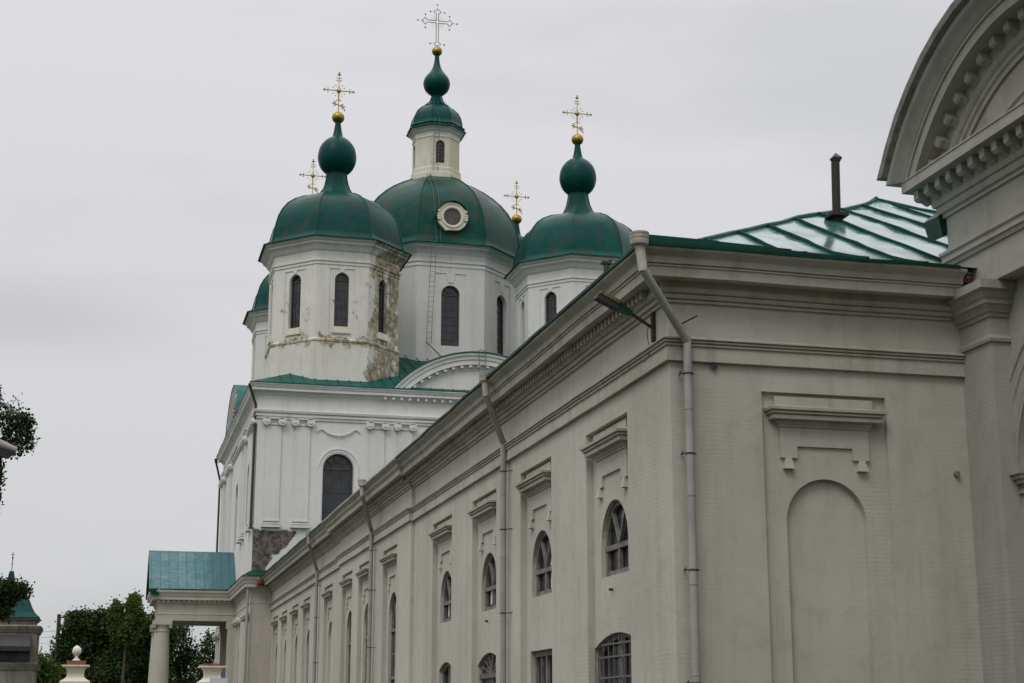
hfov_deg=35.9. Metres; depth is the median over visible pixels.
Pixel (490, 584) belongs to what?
window
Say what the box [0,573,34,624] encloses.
broadleaf tree
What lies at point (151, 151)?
sky
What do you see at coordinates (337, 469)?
window
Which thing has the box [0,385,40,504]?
birch tree
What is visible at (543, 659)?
lower window
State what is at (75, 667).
gate post
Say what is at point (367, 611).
window
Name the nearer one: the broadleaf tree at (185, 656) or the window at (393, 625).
the window at (393, 625)
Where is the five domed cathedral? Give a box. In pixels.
[146,4,631,682]
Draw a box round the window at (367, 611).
[364,611,367,682]
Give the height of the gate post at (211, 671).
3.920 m
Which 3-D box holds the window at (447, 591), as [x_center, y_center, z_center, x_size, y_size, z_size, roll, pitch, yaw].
[-1.808,7.549,46.844,0.110,1.600,1.840,3,-14,-14]
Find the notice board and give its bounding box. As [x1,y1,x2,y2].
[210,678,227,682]
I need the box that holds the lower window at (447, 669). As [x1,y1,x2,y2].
[443,663,450,682]
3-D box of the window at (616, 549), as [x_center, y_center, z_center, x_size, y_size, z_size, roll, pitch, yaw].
[2.174,3.910,31.621,0.110,1.600,1.840,3,-14,-14]
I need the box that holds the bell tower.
[877,0,1023,682]
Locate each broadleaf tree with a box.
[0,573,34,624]
[46,603,112,680]
[84,610,182,682]
[169,626,216,682]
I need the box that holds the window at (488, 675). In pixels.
[479,653,495,682]
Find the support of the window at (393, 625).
in the refectory hall
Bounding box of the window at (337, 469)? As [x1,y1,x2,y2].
[321,455,352,521]
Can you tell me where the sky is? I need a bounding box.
[0,0,953,678]
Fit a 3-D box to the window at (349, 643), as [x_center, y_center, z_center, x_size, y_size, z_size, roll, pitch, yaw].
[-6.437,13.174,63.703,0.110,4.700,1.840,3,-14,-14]
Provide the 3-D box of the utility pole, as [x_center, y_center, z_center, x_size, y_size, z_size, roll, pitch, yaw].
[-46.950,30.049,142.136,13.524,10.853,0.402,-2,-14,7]
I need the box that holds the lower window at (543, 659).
[535,649,551,682]
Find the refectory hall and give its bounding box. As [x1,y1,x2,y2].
[260,153,982,682]
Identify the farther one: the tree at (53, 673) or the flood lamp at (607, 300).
the tree at (53, 673)
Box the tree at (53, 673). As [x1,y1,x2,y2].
[36,641,66,682]
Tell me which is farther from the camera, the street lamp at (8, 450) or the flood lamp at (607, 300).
the flood lamp at (607, 300)
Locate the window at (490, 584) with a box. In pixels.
[485,554,495,610]
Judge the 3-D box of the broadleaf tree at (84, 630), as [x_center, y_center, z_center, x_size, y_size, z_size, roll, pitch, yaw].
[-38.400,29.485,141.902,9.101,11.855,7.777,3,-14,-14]
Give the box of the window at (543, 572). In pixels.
[535,531,551,596]
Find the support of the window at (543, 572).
in the refectory hall
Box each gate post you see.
[60,646,89,682]
[196,664,226,682]
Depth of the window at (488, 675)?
41.52 m
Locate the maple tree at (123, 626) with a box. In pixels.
[105,589,149,682]
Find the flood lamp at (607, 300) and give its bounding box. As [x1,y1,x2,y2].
[594,290,655,362]
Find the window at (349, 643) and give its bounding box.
[348,613,351,682]
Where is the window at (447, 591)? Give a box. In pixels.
[443,573,450,622]
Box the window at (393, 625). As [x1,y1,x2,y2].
[390,594,395,682]
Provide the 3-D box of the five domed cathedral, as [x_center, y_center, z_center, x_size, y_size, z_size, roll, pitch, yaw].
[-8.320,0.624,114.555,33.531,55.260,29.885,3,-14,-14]
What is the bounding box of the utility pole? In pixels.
[40,614,64,661]
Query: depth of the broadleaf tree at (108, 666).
139.57 m
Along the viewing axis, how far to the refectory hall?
29.52 m
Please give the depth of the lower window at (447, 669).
46.89 m
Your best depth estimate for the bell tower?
29.11 m
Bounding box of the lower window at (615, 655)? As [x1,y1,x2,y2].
[597,632,631,682]
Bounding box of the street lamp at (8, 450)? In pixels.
[0,439,17,458]
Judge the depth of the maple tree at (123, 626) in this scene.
137.63 m
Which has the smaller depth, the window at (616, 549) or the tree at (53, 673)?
the window at (616, 549)
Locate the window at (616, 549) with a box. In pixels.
[605,500,628,576]
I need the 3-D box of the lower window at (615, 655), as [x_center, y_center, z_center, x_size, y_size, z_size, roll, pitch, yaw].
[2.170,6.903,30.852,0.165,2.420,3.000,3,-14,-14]

